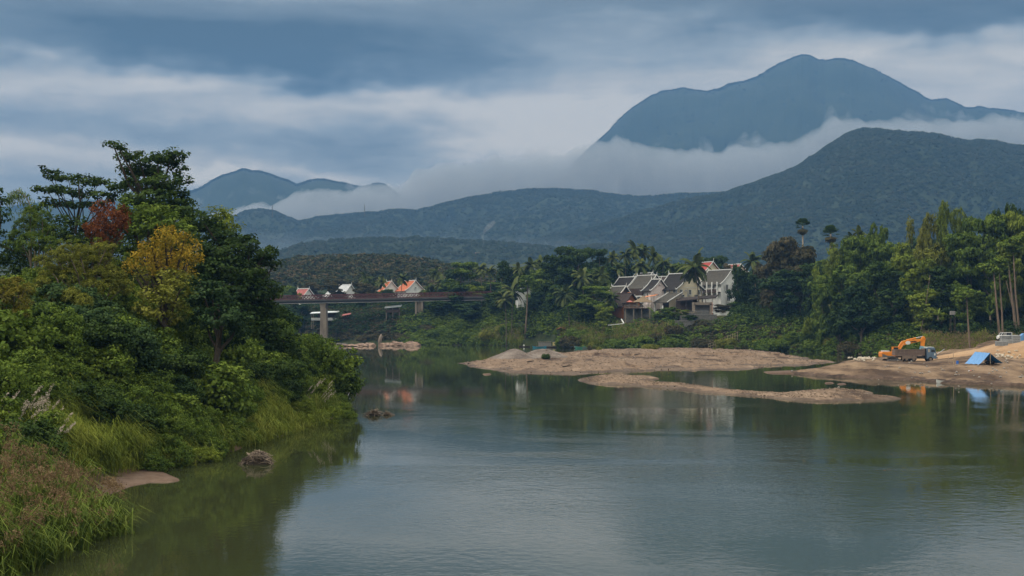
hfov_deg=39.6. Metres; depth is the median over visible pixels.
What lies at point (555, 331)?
round bush
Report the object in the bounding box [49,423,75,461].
plume grass
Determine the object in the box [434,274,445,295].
coconut palm
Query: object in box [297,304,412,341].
bank undergrowth
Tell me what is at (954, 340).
reed bed heads
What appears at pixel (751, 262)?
coconut palm
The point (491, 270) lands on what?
coconut palm
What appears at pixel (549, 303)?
broadleaf tree
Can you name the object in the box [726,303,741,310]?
broadleaf tree
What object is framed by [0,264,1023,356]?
bank ground
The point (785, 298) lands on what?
broadleaf tree
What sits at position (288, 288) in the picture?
broadleaf tree
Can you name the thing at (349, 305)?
broadleaf tree
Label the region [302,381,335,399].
shrub
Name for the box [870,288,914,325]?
broadleaf tree
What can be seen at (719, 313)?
garden wall
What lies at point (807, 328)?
bamboo clump
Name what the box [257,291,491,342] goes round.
bridge
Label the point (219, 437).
shrub
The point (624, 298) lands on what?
wooden house
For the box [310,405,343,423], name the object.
shrub
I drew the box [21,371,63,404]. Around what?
shrub
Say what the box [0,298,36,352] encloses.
shrub
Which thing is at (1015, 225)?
layered tree
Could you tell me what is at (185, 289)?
shrub
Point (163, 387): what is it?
shrub
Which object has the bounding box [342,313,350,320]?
stilt hut
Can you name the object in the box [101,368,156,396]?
shrub
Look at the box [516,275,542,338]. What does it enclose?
tall tree
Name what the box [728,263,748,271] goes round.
red roofed house
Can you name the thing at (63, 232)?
broadleaf tree
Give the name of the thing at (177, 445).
shrub
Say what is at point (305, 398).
shrub
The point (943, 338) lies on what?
bank undergrowth
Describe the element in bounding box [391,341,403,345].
boulder
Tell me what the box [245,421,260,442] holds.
shrub
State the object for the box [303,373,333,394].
shrub
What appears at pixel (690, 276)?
coconut palm
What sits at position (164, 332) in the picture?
shrub
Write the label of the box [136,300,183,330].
shrub
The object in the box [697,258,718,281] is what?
red roofed house
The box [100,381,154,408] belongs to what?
shrub
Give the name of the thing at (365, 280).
coconut palm
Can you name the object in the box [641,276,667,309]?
pink gabled house
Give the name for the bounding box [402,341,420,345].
boulder
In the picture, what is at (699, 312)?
retaining wall
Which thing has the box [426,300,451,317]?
broadleaf tree
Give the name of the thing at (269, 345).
shrub
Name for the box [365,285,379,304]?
broadleaf tree
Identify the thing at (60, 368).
shrub
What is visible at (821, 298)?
broadleaf tree
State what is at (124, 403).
shrub
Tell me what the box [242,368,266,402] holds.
shrub
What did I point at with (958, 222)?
bamboo clump
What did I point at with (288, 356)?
shrub
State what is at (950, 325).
bank undergrowth
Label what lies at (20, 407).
plume grass
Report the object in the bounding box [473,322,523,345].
reed bed
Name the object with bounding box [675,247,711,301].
coconut palm
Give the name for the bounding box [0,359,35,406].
shrub
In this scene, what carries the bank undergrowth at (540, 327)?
on the bank ground at (535, 339)
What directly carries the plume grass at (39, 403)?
on the bank ground at (124, 472)
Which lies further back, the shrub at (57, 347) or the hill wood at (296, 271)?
the hill wood at (296, 271)
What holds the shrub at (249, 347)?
on the bank ground at (124, 472)
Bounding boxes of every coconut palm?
[358,272,373,283]
[375,276,387,297]
[397,273,409,290]
[423,281,435,293]
[428,266,441,283]
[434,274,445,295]
[473,262,488,304]
[482,265,496,290]
[495,291,514,345]
[499,276,523,335]
[513,262,525,304]
[521,257,537,273]
[535,255,544,269]
[552,284,575,325]
[571,267,594,293]
[591,265,610,301]
[595,275,612,301]
[602,291,620,321]
[606,250,620,266]
[610,262,626,276]
[617,248,633,276]
[625,240,646,271]
[631,254,650,274]
[637,243,650,260]
[645,246,662,271]
[654,255,671,275]
[665,263,680,274]
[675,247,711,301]
[681,263,702,301]
[740,251,764,289]
[748,292,760,308]
[843,232,855,250]
[852,225,866,237]
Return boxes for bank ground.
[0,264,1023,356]
[59,377,332,488]
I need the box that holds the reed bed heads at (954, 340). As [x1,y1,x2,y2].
[922,328,1023,351]
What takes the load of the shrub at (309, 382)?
on the bank ground at (124, 472)
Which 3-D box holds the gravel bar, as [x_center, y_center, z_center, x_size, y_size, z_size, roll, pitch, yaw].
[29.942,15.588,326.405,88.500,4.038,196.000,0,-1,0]
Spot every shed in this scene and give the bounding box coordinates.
[676,294,718,310]
[692,302,712,313]
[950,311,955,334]
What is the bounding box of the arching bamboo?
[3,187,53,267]
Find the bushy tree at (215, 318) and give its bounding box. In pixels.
[184,272,253,368]
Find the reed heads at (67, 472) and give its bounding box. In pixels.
[0,422,126,553]
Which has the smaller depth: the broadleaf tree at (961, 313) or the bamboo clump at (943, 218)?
the broadleaf tree at (961, 313)
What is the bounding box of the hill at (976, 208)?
[537,133,1023,260]
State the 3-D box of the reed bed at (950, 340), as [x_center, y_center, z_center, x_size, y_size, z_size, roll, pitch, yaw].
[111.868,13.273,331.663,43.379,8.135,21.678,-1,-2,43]
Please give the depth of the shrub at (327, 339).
147.99 m
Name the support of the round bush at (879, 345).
on the bank ground at (535, 339)
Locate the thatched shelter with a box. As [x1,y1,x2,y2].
[634,296,651,306]
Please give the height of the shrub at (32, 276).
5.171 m
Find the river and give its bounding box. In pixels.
[14,344,1023,575]
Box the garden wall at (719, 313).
[712,311,728,315]
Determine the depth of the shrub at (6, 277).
102.18 m
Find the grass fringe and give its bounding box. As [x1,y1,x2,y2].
[0,387,358,486]
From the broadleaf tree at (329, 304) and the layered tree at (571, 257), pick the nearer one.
the layered tree at (571, 257)
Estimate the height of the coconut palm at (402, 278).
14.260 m
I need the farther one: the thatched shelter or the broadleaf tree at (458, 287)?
the broadleaf tree at (458, 287)
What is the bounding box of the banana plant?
[931,308,945,319]
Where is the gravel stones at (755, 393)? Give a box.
[581,374,891,398]
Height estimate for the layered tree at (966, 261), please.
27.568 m
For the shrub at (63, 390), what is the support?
on the bank ground at (124, 472)
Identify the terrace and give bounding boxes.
[623,305,650,326]
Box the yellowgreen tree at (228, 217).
[202,204,246,293]
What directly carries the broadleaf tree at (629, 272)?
on the bank ground at (535, 339)
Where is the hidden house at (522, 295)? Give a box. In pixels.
[516,286,534,310]
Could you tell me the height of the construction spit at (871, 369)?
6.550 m
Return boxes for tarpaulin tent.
[965,351,1001,363]
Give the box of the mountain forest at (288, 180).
[1,168,418,211]
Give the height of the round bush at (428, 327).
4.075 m
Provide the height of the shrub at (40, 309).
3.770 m
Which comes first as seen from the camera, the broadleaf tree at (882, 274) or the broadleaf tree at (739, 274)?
the broadleaf tree at (882, 274)
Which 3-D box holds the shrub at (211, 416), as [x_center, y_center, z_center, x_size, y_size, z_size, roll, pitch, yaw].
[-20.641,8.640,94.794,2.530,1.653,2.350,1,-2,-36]
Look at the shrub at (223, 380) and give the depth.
97.61 m
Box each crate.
[995,341,1007,345]
[1000,336,1009,339]
[1010,335,1020,342]
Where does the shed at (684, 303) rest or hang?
on the bank ground at (535, 339)
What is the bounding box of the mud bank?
[90,470,179,494]
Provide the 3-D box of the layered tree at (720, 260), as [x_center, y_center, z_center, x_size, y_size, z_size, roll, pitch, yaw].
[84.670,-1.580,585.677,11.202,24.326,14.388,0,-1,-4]
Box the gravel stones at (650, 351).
[466,347,820,373]
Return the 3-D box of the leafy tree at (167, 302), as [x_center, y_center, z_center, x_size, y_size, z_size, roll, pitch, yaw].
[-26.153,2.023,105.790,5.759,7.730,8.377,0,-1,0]
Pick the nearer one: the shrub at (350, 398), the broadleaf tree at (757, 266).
the shrub at (350, 398)
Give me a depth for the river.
74.82 m
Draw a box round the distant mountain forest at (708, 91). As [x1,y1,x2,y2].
[546,54,1023,191]
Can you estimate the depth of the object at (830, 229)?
416.59 m
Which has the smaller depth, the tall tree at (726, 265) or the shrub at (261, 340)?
the shrub at (261, 340)
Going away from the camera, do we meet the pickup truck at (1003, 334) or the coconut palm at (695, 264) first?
the pickup truck at (1003, 334)
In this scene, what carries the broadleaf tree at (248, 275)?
on the bank ground at (124, 472)
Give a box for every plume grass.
[0,390,28,422]
[23,398,78,432]
[28,383,57,423]
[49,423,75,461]
[308,379,331,409]
[316,390,335,417]
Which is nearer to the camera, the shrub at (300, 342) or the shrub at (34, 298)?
the shrub at (34, 298)
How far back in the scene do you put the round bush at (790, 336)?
416.81 m
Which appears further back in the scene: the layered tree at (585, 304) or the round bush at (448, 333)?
the round bush at (448, 333)
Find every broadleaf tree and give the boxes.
[0,187,13,234]
[0,230,226,299]
[40,213,140,278]
[163,222,237,284]
[185,210,304,353]
[280,285,301,307]
[280,286,301,332]
[288,304,312,332]
[302,282,323,295]
[315,303,334,308]
[322,279,349,305]
[339,303,362,307]
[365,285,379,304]
[377,289,395,294]
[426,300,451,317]
[436,268,459,295]
[444,284,469,306]
[452,301,486,322]
[463,284,485,309]
[479,284,495,300]
[482,289,509,316]
[496,260,515,302]
[512,271,526,296]
[523,291,545,309]
[542,284,568,310]
[559,268,593,301]
[588,266,613,300]
[593,304,613,331]
[606,266,615,300]
[620,260,634,276]
[640,263,659,273]
[647,313,662,322]
[657,262,679,275]
[659,307,682,318]
[672,262,685,272]
[675,309,689,317]
[682,315,697,320]
[713,304,731,312]
[725,263,748,303]
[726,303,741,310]
[743,274,760,307]
[752,261,768,308]
[757,269,806,317]
[759,251,787,314]
[799,262,824,319]
[807,274,834,343]
[823,294,853,342]
[827,264,865,315]
[829,248,849,295]
[837,283,878,343]
[863,260,904,323]
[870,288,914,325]
[887,274,914,321]
[890,242,915,280]
[896,252,935,322]
[905,289,948,329]
[920,265,962,327]
[945,283,984,332]
[948,266,989,323]
[991,208,1000,312]
[998,275,1023,318]
[1000,202,1017,234]
[1017,207,1023,310]
[1020,254,1023,311]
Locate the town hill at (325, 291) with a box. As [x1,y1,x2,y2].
[252,264,429,298]
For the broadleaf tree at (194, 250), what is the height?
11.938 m
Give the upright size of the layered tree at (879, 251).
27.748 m
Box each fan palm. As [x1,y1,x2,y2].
[795,218,810,310]
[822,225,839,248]
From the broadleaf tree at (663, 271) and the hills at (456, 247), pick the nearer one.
the broadleaf tree at (663, 271)
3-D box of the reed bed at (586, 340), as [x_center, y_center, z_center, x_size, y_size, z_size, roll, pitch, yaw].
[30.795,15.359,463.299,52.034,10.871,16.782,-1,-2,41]
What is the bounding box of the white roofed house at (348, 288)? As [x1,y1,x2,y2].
[325,283,357,297]
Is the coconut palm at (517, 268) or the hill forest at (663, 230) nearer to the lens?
the coconut palm at (517, 268)
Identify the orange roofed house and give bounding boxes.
[378,279,398,296]
[394,280,424,296]
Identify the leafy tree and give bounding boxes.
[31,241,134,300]
[112,197,201,298]
[131,265,200,333]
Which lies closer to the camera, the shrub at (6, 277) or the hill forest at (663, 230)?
the shrub at (6, 277)
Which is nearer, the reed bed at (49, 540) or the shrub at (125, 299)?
the reed bed at (49, 540)
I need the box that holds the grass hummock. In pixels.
[17,373,161,481]
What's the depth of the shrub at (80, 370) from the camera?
84.84 m
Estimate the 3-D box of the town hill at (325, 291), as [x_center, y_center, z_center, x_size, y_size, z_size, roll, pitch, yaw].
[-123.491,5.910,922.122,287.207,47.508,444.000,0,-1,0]
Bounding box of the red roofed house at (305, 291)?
[297,286,317,298]
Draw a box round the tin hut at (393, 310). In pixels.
[385,305,401,320]
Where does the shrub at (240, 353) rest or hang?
on the bank ground at (124, 472)
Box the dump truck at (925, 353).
[892,347,943,361]
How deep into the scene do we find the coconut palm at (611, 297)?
473.12 m
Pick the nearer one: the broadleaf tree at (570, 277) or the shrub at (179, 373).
the shrub at (179, 373)
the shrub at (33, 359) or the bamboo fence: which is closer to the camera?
the shrub at (33, 359)
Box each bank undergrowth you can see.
[277,296,433,334]
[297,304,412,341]
[394,307,502,345]
[410,293,1023,338]
[426,302,837,352]
[684,319,902,355]
[814,322,931,356]
[898,332,1016,350]
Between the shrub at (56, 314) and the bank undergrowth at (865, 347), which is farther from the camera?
the bank undergrowth at (865, 347)
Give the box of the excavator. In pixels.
[878,336,925,360]
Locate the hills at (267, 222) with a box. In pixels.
[0,190,692,257]
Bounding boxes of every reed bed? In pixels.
[0,429,149,575]
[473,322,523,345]
[559,319,674,346]
[917,328,1013,351]
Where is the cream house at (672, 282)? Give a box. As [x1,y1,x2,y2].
[662,273,705,301]
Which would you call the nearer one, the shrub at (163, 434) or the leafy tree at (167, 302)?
the shrub at (163, 434)
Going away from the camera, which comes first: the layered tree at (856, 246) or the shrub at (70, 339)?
the shrub at (70, 339)
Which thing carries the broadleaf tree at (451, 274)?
on the bank ground at (535, 339)
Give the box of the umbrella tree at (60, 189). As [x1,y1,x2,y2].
[24,165,128,243]
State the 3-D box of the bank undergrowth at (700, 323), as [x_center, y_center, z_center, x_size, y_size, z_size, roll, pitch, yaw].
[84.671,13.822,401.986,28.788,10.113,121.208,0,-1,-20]
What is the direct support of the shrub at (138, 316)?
on the bank ground at (124, 472)
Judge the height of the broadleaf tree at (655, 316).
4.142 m
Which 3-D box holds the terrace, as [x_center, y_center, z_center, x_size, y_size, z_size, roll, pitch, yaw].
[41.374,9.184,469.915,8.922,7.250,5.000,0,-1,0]
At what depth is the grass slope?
109.05 m
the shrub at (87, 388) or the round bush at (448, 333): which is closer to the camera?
the shrub at (87, 388)
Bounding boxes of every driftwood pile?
[239,449,274,464]
[364,408,381,415]
[382,411,394,414]
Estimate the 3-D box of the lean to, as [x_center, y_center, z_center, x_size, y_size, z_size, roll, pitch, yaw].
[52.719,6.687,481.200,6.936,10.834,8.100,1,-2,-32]
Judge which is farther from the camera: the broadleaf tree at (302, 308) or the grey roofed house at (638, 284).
the broadleaf tree at (302, 308)
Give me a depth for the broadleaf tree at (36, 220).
120.19 m
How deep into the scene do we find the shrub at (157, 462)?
81.02 m
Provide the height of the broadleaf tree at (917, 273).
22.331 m
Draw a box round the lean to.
[652,292,682,311]
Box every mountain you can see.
[0,170,415,234]
[550,56,1023,195]
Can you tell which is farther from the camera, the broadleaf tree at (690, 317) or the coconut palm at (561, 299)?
the coconut palm at (561, 299)
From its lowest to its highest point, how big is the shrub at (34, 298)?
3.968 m
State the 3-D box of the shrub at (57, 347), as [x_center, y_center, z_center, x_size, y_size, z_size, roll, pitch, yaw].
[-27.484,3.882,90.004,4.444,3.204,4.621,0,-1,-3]
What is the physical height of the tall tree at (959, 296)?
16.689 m
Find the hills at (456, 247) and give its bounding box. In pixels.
[8,238,762,267]
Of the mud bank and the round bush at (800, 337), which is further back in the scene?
the round bush at (800, 337)
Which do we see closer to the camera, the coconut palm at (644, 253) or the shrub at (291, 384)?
the shrub at (291, 384)
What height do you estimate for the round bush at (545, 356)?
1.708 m
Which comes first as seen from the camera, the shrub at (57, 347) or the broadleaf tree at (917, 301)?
the shrub at (57, 347)
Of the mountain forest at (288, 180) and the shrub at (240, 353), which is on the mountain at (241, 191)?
the mountain forest at (288, 180)
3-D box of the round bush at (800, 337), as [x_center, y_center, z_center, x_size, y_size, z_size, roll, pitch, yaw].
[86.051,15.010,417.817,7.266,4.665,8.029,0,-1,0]
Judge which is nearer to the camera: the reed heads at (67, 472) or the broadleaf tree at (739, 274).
the reed heads at (67, 472)
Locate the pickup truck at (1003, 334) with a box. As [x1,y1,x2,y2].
[996,332,1011,340]
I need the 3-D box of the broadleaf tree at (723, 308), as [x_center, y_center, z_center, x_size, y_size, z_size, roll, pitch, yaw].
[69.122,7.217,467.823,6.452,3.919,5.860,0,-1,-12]
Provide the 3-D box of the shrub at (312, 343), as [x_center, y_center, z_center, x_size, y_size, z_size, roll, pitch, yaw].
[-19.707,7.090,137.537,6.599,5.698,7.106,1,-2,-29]
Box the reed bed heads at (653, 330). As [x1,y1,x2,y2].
[559,320,668,341]
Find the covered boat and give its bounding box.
[536,341,555,347]
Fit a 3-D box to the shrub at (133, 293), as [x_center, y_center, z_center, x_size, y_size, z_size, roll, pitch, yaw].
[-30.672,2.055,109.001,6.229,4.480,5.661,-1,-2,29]
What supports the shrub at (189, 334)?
on the bank ground at (124, 472)
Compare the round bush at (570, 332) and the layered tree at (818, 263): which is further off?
the layered tree at (818, 263)
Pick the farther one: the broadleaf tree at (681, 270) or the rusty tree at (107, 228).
the broadleaf tree at (681, 270)
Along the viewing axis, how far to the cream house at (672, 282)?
487.50 m
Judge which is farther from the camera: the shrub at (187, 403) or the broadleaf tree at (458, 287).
the broadleaf tree at (458, 287)
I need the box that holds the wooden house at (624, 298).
[607,293,643,318]
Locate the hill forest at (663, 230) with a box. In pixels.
[522,127,1023,260]
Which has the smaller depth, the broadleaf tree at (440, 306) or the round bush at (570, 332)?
the round bush at (570, 332)
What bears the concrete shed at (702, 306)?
on the bank ground at (535, 339)
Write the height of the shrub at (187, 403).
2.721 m
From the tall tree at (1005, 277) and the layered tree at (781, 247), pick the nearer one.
the tall tree at (1005, 277)
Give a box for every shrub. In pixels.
[0,274,25,285]
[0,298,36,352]
[0,309,58,360]
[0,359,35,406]
[0,360,36,393]
[0,381,44,420]
[0,396,22,425]
[0,420,7,441]
[0,428,7,469]
[1,291,40,309]
[1,348,52,383]
[1,416,74,465]
[7,300,55,314]
[7,301,83,344]
[9,316,93,364]
[10,286,43,303]
[10,409,70,451]
[18,265,89,287]
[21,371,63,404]
[26,353,79,389]
[29,375,74,407]
[30,301,75,327]
[33,282,107,307]
[33,312,89,348]
[39,346,93,379]
[51,325,110,357]
[59,317,139,354]
[62,304,118,340]
[65,379,130,407]
[76,376,118,387]
[81,344,135,386]
[85,297,127,317]
[87,300,117,317]
[87,395,135,426]
[89,397,165,436]
[98,304,159,341]
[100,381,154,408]
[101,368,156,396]
[104,291,138,315]
[107,283,147,300]
[108,322,162,377]
[113,301,154,326]
[116,287,141,301]
[124,366,179,395]
[125,313,149,328]
[127,315,159,343]
[133,392,174,424]
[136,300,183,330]
[136,446,174,471]
[142,278,199,298]
[142,424,172,453]
[147,401,190,440]
[149,435,196,467]
[151,354,181,377]
[153,327,184,344]
[153,349,215,379]
[154,392,207,424]
[156,373,196,398]
[157,337,182,356]
[159,310,210,354]
[163,360,253,417]
[167,417,219,447]
[171,368,202,399]
[173,375,207,402]
[177,311,230,354]
[178,344,200,356]
[189,299,227,312]
[191,446,224,462]
[192,406,222,424]
[195,429,229,459]
[199,337,235,361]
[203,433,228,447]
[206,421,243,446]
[212,360,246,384]
[213,386,264,417]
[214,337,264,375]
[214,410,247,432]
[223,338,260,361]
[237,318,271,343]
[237,359,269,378]
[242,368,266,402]
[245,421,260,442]
[255,358,306,387]
[257,386,267,406]
[258,341,280,359]
[258,382,275,399]
[259,350,282,380]
[263,302,288,323]
[269,382,294,405]
[270,318,295,339]
[277,352,288,361]
[278,305,296,329]
[278,378,303,403]
[282,347,303,359]
[282,364,301,386]
[283,353,299,364]
[287,334,312,354]
[288,398,315,416]
[289,404,315,416]
[290,332,349,377]
[290,333,322,347]
[291,350,314,374]
[292,314,304,330]
[294,395,316,409]
[298,372,316,395]
[302,356,329,382]
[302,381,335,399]
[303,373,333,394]
[309,344,363,390]
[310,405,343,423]
[315,334,336,346]
[327,370,346,393]
[329,392,347,402]
[331,402,357,417]
[335,359,366,396]
[347,394,355,402]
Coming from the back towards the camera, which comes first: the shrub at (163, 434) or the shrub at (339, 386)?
the shrub at (339, 386)
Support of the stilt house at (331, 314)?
on the bank ground at (535, 339)
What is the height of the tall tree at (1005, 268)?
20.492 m
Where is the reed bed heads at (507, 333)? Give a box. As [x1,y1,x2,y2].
[475,326,522,339]
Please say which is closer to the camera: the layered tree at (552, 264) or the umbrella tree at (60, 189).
the umbrella tree at (60, 189)
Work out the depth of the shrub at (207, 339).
110.32 m
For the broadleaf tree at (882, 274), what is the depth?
373.41 m
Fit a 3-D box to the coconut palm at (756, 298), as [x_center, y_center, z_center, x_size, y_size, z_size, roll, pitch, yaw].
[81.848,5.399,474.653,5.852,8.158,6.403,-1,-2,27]
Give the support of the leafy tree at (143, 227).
on the bank ground at (124, 472)
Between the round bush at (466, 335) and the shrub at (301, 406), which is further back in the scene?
the round bush at (466, 335)
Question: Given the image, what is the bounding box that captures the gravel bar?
[459,348,834,374]
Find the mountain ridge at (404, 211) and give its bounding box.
[0,188,717,253]
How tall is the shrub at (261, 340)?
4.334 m
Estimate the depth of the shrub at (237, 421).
96.91 m
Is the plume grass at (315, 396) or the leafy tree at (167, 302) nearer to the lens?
the leafy tree at (167, 302)
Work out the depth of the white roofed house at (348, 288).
625.99 m
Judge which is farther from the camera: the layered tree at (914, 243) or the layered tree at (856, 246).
the layered tree at (914, 243)
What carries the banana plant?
on the bank ground at (535, 339)
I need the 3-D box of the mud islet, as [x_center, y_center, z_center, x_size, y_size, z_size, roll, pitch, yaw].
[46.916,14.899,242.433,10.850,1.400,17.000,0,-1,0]
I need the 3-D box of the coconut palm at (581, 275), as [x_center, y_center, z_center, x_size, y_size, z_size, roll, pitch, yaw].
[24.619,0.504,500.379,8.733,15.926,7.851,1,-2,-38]
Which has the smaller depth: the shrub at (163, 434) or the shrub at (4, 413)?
the shrub at (4, 413)
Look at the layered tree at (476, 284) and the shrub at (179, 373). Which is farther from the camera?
the layered tree at (476, 284)
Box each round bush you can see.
[419,324,434,331]
[424,327,446,337]
[442,329,460,340]
[456,333,471,340]
[469,332,478,342]
[478,329,496,341]
[494,324,503,332]
[499,322,517,335]
[541,353,550,358]
[554,327,567,336]
[555,335,563,347]
[559,335,583,347]
[564,327,588,339]
[587,342,595,348]
[604,327,621,336]
[604,338,626,348]
[623,333,635,338]
[624,335,656,348]
[641,344,658,348]
[648,332,664,343]
[657,338,685,347]
[663,325,683,336]
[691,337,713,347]
[713,338,738,348]
[737,342,750,348]
[752,338,791,351]
[780,330,798,344]
[796,332,814,342]
[800,340,821,351]
[822,337,829,345]
[836,341,847,352]
[841,341,862,354]
[875,342,882,349]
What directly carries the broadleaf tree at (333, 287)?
on the bank ground at (535, 339)
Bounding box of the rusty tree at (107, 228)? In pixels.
[81,199,131,291]
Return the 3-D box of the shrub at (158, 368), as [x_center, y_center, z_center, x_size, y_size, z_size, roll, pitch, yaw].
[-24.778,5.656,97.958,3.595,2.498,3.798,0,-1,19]
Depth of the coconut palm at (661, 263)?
525.20 m
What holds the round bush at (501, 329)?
on the bank ground at (535, 339)
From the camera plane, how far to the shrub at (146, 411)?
83.08 m
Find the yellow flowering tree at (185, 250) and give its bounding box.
[121,222,204,295]
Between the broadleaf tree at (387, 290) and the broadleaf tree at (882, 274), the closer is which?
the broadleaf tree at (882, 274)
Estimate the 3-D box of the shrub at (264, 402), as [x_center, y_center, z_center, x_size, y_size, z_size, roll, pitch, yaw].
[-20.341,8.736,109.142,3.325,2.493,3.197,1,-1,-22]
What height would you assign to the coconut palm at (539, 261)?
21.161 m
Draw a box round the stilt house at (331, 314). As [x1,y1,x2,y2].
[310,311,338,328]
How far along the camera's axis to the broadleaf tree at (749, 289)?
478.37 m
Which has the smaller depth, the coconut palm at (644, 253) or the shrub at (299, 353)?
the shrub at (299, 353)
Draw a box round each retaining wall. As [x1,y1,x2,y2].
[674,320,694,326]
[686,311,709,315]
[694,314,716,319]
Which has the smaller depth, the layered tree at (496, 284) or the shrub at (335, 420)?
the shrub at (335, 420)
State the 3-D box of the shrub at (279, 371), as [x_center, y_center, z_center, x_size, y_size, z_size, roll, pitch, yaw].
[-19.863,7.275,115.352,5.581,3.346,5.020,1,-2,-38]
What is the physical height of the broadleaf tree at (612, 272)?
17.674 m
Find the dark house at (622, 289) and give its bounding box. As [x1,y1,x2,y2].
[609,283,630,302]
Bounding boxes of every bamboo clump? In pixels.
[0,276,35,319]
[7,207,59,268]
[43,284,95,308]
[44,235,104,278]
[802,258,830,335]
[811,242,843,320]
[902,214,925,321]
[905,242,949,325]
[919,212,943,266]
[933,200,956,298]
[949,206,966,269]
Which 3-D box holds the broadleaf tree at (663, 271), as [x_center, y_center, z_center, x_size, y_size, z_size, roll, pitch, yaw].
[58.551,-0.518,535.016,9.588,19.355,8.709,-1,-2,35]
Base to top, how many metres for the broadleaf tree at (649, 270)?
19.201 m
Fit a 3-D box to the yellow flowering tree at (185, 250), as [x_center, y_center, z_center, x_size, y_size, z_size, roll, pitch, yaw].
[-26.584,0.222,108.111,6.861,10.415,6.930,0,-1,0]
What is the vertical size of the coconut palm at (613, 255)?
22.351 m
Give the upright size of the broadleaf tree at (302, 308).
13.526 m
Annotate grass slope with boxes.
[214,374,319,443]
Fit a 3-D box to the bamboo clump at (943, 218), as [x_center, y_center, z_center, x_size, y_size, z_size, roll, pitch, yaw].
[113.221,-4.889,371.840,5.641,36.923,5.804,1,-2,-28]
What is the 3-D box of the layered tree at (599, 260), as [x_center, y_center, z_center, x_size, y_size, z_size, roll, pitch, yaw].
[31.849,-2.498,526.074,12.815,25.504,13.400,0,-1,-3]
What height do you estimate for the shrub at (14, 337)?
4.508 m
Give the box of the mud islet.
[765,370,794,373]
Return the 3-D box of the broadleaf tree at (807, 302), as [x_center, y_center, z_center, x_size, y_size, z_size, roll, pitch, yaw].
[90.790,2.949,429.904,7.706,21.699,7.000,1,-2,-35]
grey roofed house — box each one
[612,276,635,286]
[628,274,658,305]
[700,269,736,310]
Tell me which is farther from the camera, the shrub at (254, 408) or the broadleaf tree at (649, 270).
the broadleaf tree at (649, 270)
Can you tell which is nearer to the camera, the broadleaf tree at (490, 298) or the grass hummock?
the grass hummock
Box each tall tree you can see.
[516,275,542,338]
[723,263,731,268]
[949,288,981,347]
[975,257,1008,334]
[994,251,1022,327]
[995,273,1014,330]
[998,235,1023,333]
[999,266,1008,331]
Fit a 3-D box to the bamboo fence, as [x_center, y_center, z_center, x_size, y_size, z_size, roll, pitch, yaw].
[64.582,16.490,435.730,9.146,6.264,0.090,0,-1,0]
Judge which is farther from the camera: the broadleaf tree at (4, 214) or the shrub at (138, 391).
the broadleaf tree at (4, 214)
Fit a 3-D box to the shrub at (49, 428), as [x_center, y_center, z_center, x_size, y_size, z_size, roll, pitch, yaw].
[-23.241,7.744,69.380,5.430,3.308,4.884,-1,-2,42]
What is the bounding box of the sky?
[0,0,1023,207]
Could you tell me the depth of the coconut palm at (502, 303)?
511.74 m
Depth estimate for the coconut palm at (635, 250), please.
529.89 m
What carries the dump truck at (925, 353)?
on the construction spit at (871, 369)
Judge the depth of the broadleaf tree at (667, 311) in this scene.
460.76 m
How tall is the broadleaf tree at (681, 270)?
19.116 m
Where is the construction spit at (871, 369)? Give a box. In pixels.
[791,340,1023,386]
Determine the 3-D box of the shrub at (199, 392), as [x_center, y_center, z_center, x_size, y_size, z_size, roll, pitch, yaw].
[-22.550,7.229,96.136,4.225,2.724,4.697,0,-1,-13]
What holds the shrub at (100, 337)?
on the bank ground at (124, 472)
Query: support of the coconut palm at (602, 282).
on the bank ground at (535, 339)
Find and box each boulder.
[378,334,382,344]
[378,343,396,345]
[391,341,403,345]
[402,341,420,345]
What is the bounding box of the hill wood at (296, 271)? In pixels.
[229,252,511,288]
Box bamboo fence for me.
[709,332,737,348]
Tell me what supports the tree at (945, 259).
on the bank ground at (535, 339)
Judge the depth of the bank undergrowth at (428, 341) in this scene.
540.30 m
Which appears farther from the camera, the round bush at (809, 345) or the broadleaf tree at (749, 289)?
the broadleaf tree at (749, 289)
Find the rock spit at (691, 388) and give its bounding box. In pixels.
[578,374,900,401]
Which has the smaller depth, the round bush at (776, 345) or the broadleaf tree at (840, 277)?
the broadleaf tree at (840, 277)
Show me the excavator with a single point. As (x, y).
(887, 354)
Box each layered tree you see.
[352,283,371,297]
[440,261,478,300]
[468,281,494,286]
[486,282,514,299]
[520,268,549,299]
[539,254,573,295]
[554,245,596,296]
[565,286,617,320]
[582,247,614,299]
[601,263,617,300]
[706,255,727,268]
[758,236,804,296]
[788,244,816,314]
[810,259,829,304]
[840,234,874,295]
[858,237,895,297]
[868,223,889,293]
[908,237,935,248]
[933,252,954,267]
[942,231,1005,318]
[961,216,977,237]
[965,214,1017,325]
[989,210,1023,314]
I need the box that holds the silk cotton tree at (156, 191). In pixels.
[100,140,212,293]
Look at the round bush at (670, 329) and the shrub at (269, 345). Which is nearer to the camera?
the shrub at (269, 345)
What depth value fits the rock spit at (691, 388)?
169.93 m
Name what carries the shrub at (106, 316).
on the bank ground at (124, 472)
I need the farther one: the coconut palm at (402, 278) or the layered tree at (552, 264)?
the coconut palm at (402, 278)

